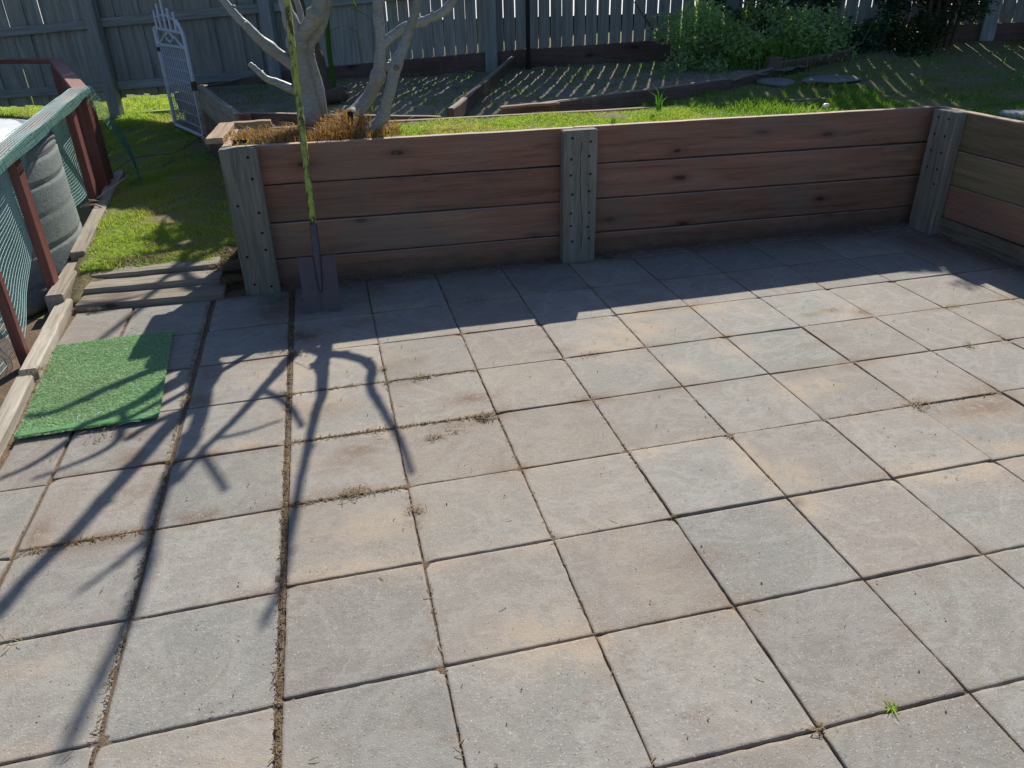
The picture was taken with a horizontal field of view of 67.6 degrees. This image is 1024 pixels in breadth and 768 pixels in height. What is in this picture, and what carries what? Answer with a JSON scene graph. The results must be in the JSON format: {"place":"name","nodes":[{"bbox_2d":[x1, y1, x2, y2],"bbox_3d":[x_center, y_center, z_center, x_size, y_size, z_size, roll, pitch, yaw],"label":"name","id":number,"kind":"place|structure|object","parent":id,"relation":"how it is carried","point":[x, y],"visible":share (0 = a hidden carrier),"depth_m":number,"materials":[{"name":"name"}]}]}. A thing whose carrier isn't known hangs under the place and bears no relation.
{"place":"outdoors","nodes":[
{"label":"outdoors","id":0,"kind":"place"},
{"bbox_2d":[0,18,1012,113],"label":"neighbour lawn","id":1,"kind":"structure","parent":0,"point":[161,111],"depth_m":8.56,"materials":[{"name":"green plant"}]},
{"bbox_2d":[3,0,1016,24],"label":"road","id":2,"kind":"structure","parent":0,"point":[550,7],"depth_m":15.57,"materials":[{"name":"grey asphalt"}]},
{"bbox_2d":[0,221,1023,767],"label":"patio paving","id":3,"kind":"structure","parent":0,"point":[532,671],"depth_m":2.41,"materials":[{"name":"concrete"}]},
{"bbox_2d":[0,375,35,457],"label":"edging timber","id":4,"kind":"object","parent":3,"relation":"on","point":[13,405],"visible":1,"depth_m":3.15,"materials":[{"name":"beige wood"}]},
{"bbox_2d":[18,299,73,378],"bbox_3d":[-2.304,-0.233,3.810,0.078,0.072,0.903,-10,29,-15],"label":"edging timber","id":5,"kind":"object","parent":3,"relation":"on","point":[45,343],"visible":0.77,"depth_m":3.72,"materials":[{"name":"beige wood"}]},
{"bbox_2d":[11,330,173,439],"bbox_3d":[-1.809,-0.029,3.388,0.566,0.016,0.967,-10,29,-15],"label":"turf mat","id":6,"kind":"object","parent":3,"relation":"on","point":[130,384],"visible":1,"depth_m":3.32,"materials":[{"name":"green plastic"}]},
{"bbox_2d":[284,0,339,312],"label":"spade","id":7,"kind":"object","parent":3,"relation":"on","point":[319,280],"visible":1,"depth_m":4.01,"materials":[{"name":"metal"}]},
{"bbox_2d":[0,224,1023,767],"bbox_3d":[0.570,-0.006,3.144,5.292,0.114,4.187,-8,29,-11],"label":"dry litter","id":8,"kind":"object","parent":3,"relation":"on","point":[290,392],"visible":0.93,"depth_m":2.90,"materials":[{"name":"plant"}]},
{"bbox_2d":[881,695,899,714],"bbox_3d":[0.885,0.756,1.784,0.053,0.023,0.060,-26,36,-37],"label":"paver weed","id":9,"kind":"object","parent":3,"relation":"on","point":[892,710],"visible":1,"depth_m":1.79,"materials":[{"name":"green plant"}]},
{"bbox_2d":[1,3,1023,320],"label":"ground","id":10,"kind":"structure","parent":0,"point":[971,51],"depth_m":5.89,"materials":[{"name":"green plant"}]},
{"bbox_2d":[0,118,82,322],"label":"water tank","id":11,"kind":"object","parent":10,"relation":"on","point":[50,190],"visible":0.66,"depth_m":4.49,"materials":[{"name":"plastic"}]},
{"bbox_2d":[0,58,113,366],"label":"railing","id":12,"kind":"object","parent":10,"relation":"on","point":[84,128],"visible":0.68,"depth_m":5.30,"materials":[{"name":"brown wood"}]},
{"bbox_2d":[0,86,174,373],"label":"shade netting","id":13,"kind":"object","parent":12,"relation":"hanging from","point":[49,126],"visible":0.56,"depth_m":4.10,"materials":[{"name":"teal fabric"}]},
{"bbox_2d":[44,260,77,312],"bbox_3d":[-2.549,-0.558,4.392,0.093,0.123,0.631,-9,29,-14],"label":"edging timber","id":14,"kind":"object","parent":10,"relation":"on","point":[60,291],"visible":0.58,"depth_m":4.23,"materials":[{"name":"beige wood"}]},
{"bbox_2d":[0,92,188,127],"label":"fence foot grass","id":15,"kind":"structure","parent":10,"relation":"on","point":[146,102],"depth_m":8.62,"materials":[{"name":"green plant"}]},
{"bbox_2d":[69,170,123,260],"bbox_3d":[-2.949,-1.230,5.516,0.088,0.133,2.087,-10,31,-15],"label":"edging timber","id":16,"kind":"object","parent":10,"relation":"on","point":[85,237],"visible":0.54,"depth_m":5.13,"materials":[{"name":"beige wood"}]},
{"bbox_2d":[79,175,127,211],"bbox_3d":[-2.918,-1.327,5.536,0.252,0.155,0.889,3,29,9],"label":"twig bundle","id":17,"kind":"object","parent":16,"relation":"on","point":[90,201],"visible":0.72,"depth_m":5.50,"materials":[{"name":"grey wood"}]},
{"bbox_2d":[55,112,236,272],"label":"lawn grass","id":18,"kind":"structure","parent":10,"relation":"on","point":[150,190],"depth_m":5.54,"materials":[{"name":"green plant"}]},
{"bbox_2d":[113,135,204,172],"bbox_3d":[-3.020,-1.887,6.490,0.075,0.207,1.474,10,30,20],"label":"loose wire","id":19,"kind":"object","parent":18,"relation":"on","point":[155,155],"visible":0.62,"depth_m":6.46,"materials":[{"name":"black metal"}]},
{"bbox_2d":[75,283,227,311],"bbox_3d":[-1.992,-0.474,4.256,0.777,0.063,0.173,-6,28,-8],"label":"step sleeper","id":20,"kind":"object","parent":10,"relation":"on","point":[139,298],"visible":0.78,"depth_m":4.21,"materials":[{"name":"wood"}]},
{"bbox_2d":[83,269,224,293],"bbox_3d":[-2.040,-0.576,4.390,0.741,0.063,0.158,-7,29,-8],"label":"step sleeper","id":21,"kind":"object","parent":10,"relation":"on","point":[172,280],"visible":0.73,"depth_m":4.35,"materials":[{"name":"wood"}]},
{"bbox_2d":[91,256,220,277],"bbox_3d":[-2.089,-0.671,4.519,0.702,0.063,0.163,-7,29,-8],"label":"step sleeper","id":22,"kind":"object","parent":10,"relation":"on","point":[174,267],"visible":0.64,"depth_m":4.47,"materials":[{"name":"grey wood"}]},
{"bbox_2d":[102,244,243,290],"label":"straw litter","id":23,"kind":"object","parent":10,"relation":"on","point":[232,255],"visible":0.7,"depth_m":4.57,"materials":[{"name":"brown plant"}]},
{"bbox_2d":[152,0,203,138],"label":"garden gate","id":24,"kind":"structure","parent":10,"relation":"on","point":[169,31],"depth_m":7.18,"materials":[{"name":"white metal"}]},
{"bbox_2d":[177,80,440,163],"bbox_3d":[-2.264,-2.050,6.319,0.942,0.685,4.313,-25,36,-37],"label":"garden bed edge","id":25,"kind":"object","parent":10,"relation":"on","point":[214,110],"visible":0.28,"depth_m":5.94,"materials":[{"name":"wood"}]},
{"bbox_2d":[206,59,811,117],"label":"garden bed soil","id":26,"kind":"structure","parent":10,"relation":"on","point":[271,103],"depth_m":6.46,"materials":[{"name":"brown soil"}]},
{"bbox_2d":[292,0,348,104],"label":"stump","id":27,"kind":"object","parent":26,"relation":"on","point":[336,95],"visible":0.6,"depth_m":6.33,"materials":[{"name":"wood"}]},
{"bbox_2d":[278,0,372,87],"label":"stalk plant","id":28,"kind":"object","parent":26,"relation":"on","point":[330,59],"visible":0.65,"depth_m":6.81,"materials":[{"name":"green plant"}]},
{"bbox_2d":[447,56,515,116],"bbox_3d":[-0.193,-2.421,6.165,0.050,0.105,2.830,3,30,8],"label":"divider timber","id":29,"kind":"object","parent":26,"relation":"on","point":[467,102],"visible":0.9,"depth_m":5.77,"materials":[{"name":"brown wood"}]},
{"bbox_2d":[525,0,530,69],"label":"steel stake","id":30,"kind":"object","parent":26,"relation":"on","point":[527,8],"visible":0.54,"depth_m":7.22,"materials":[{"name":"black metal"}]},
{"bbox_2d":[211,55,845,116],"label":"bed weeds","id":31,"kind":"object","parent":26,"relation":"on","point":[519,91],"visible":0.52,"depth_m":6.53,"materials":[{"name":"green plant"}]},
{"bbox_2d":[503,78,731,113],"bbox_3d":[0.812,-1.991,5.421,2.052,0.166,0.051,-18,32,-27],"label":"divider timber","id":32,"kind":"object","parent":26,"relation":"on","point":[622,99],"visible":0.48,"depth_m":5.38,"materials":[{"name":"wood"}]},
{"bbox_2d":[499,101,559,109],"bbox_3d":[0.115,-1.810,4.964,0.402,0.020,0.065,-11,30,-15],"label":"divider timber","id":33,"kind":"object","parent":32,"relation":"on","point":[529,105],"visible":1,"depth_m":4.94,"materials":[{"name":"brown wood"}]},
{"bbox_2d":[634,2,695,60],"bbox_3d":[1.433,-3.090,6.760,0.746,0.536,0.130,15,32,28],"label":"fallen branch","id":34,"kind":"object","parent":26,"relation":"on","point":[645,18],"visible":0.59,"depth_m":6.84,"materials":[{"name":"wood"}]},
{"bbox_2d":[731,67,775,88],"bbox_3d":[1.897,-2.374,6.065,0.583,0.175,0.053,-27,37,-32],"label":"divider timber","id":35,"kind":"object","parent":26,"relation":"on","point":[747,79],"visible":0.39,"depth_m":6.00,"materials":[{"name":"wood"}]},
{"bbox_2d":[647,0,875,73],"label":"shrub","id":36,"kind":"object","parent":26,"relation":"on","point":[711,26],"visible":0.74,"depth_m":6.39,"materials":[{"name":"green plant"}]},
{"bbox_2d":[710,30,839,72],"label":"feathery weeds","id":37,"kind":"object","parent":26,"relation":"on","point":[760,60],"visible":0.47,"depth_m":6.28,"materials":[{"name":"green plant"}]},
{"bbox_2d":[780,49,851,73],"bbox_3d":[2.524,-2.658,6.411,0.739,0.185,0.064,-16,31,-16],"label":"divider timber","id":38,"kind":"object","parent":26,"relation":"on","point":[832,59],"visible":0.4,"depth_m":6.37,"materials":[{"name":"brown wood"}]},
{"bbox_2d":[0,0,1023,117],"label":"paling fence","id":39,"kind":"object","parent":10,"relation":"on","point":[106,51],"visible":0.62,"depth_m":7.68,"materials":[{"name":"grey wood"}]},
{"bbox_2d":[703,0,858,35],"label":"climbing vine","id":40,"kind":"object","parent":39,"relation":"attached to","point":[823,3],"visible":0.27,"depth_m":6.78,"materials":[{"name":"green plant"}]},
{"bbox_2d":[205,97,966,295],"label":"retaining wall","id":41,"kind":"structure","parent":10,"relation":"on","point":[399,205],"depth_m":4.51,"materials":[{"name":"brown wood"}]},
{"bbox_2d":[235,94,920,145],"bbox_3d":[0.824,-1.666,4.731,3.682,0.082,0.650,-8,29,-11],"label":"planter grass","id":42,"kind":"structure","parent":41,"relation":"in","point":[671,113],"depth_m":4.64,"materials":[{"name":"green plant"}]},
{"bbox_2d":[233,139,246,143],"bbox_3d":[-1.459,-1.300,4.099,0.071,0.023,0.032,-4,28,-4],"label":"plastic pot rim","id":43,"kind":"object","parent":42,"relation":"on","point":[244,141],"visible":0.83,"depth_m":4.09,"materials":[{"name":"black plastic"}]},
{"bbox_2d":[215,105,408,145],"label":"dead weeds","id":44,"kind":"object","parent":42,"relation":"on","point":[337,130],"visible":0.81,"depth_m":4.21,"materials":[{"name":"brown plant"}]},
{"bbox_2d":[219,0,456,137],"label":"fig tree","id":45,"kind":"object","parent":42,"relation":"on","point":[310,27],"visible":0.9,"depth_m":4.22,"materials":[{"name":"grey plant"}]},
{"bbox_2d":[347,111,353,129],"bbox_3d":[-0.890,-1.441,4.246,0.033,0.140,0.015,-8,27,-11],"label":"plant tag","id":46,"kind":"object","parent":42,"relation":"in","point":[350,114],"visible":0.55,"depth_m":4.22,"materials":[{"name":"black plastic"}]},
{"bbox_2d":[284,113,465,150],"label":"dead twigs","id":47,"kind":"object","parent":42,"relation":"on","point":[453,129],"visible":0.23,"depth_m":4.29,"materials":[{"name":"brown plant"}]},
{"bbox_2d":[608,117,620,123],"bbox_3d":[0.582,-1.528,4.453,0.108,0.099,0.076,-24,35,-35],"label":"grass clump","id":48,"kind":"object","parent":42,"relation":"on","point":[612,119],"visible":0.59,"depth_m":4.47,"materials":[{"name":"green plant"}]},
{"bbox_2d":[648,86,667,110],"bbox_3d":[0.928,-1.812,4.877,0.130,0.203,0.077,-14,30,-21],"label":"grass clump","id":49,"kind":"object","parent":42,"relation":"on","point":[659,104],"visible":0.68,"depth_m":4.87,"materials":[{"name":"green plant"}]},
{"bbox_2d":[632,72,884,106],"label":"path grass","id":50,"kind":"structure","parent":10,"relation":"on","point":[664,103],"depth_m":5.57,"materials":[{"name":"plant"}]},
{"bbox_2d":[764,56,782,75],"bbox_3d":[2.119,-2.470,6.273,0.116,0.400,0.097,-5,28,-13],"label":"stub post","id":51,"kind":"object","parent":10,"relation":"on","point":[775,62],"visible":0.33,"depth_m":6.17,"materials":[{"name":"wood"}]},
{"bbox_2d":[755,78,794,86],"bbox_3d":[2.057,-2.356,5.964,0.256,0.040,0.360,-20,33,-31],"label":"flat stone","id":52,"kind":"object","parent":10,"relation":"on","point":[776,82],"visible":0.9,"depth_m":5.89,"materials":[{"name":"grey stone"}]},
{"bbox_2d":[801,74,861,84],"bbox_3d":[2.450,-2.333,5.868,0.449,0.040,0.332,-8,29,-11],"label":"flat stone","id":53,"kind":"object","parent":10,"relation":"on","point":[831,78],"visible":0.94,"depth_m":5.79,"materials":[{"name":"grey stone"}]},
{"bbox_2d":[839,10,935,53],"bbox_3d":[3.287,-3.048,6.779,1.121,0.486,0.513,-11,29,-16],"label":"bush","id":54,"kind":"object","parent":10,"relation":"on","point":[883,34],"visible":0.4,"depth_m":6.63,"materials":[{"name":"green plant"}]},
{"bbox_2d":[874,0,1000,57],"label":"tall shrub","id":55,"kind":"object","parent":10,"relation":"on","point":[934,20],"visible":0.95,"depth_m":6.39,"materials":[{"name":"green plant"}]},
{"bbox_2d":[936,106,1023,267],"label":"retaining wall","id":56,"kind":"structure","parent":10,"relation":"on","point":[983,210],"depth_m":4.49,"materials":[{"name":"brown wood"}]},
{"bbox_2d":[956,98,1023,120],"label":"side lawn grass","id":57,"kind":"structure","parent":10,"relation":"on","point":[985,111],"depth_m":4.84,"materials":[{"name":"green plant"}]},
{"bbox_2d":[998,109,1023,119],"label":"rock","id":58,"kind":"object","parent":10,"relation":"on","point":[1019,114],"visible":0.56,"depth_m":4.56,"materials":[{"name":"grey stone"}]},
{"bbox_2d":[680,87,923,117],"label":"tall planter grass","id":59,"kind":"structure","parent":0,"point":[852,94],"depth_m":4.91,"materials":[{"name":"green plant"}]},
{"bbox_2d":[739,41,1023,105],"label":"back lawn grass","id":60,"kind":"structure","parent":0,"point":[983,94],"depth_m":5.62,"materials":[{"name":"green plant"}]}
]}

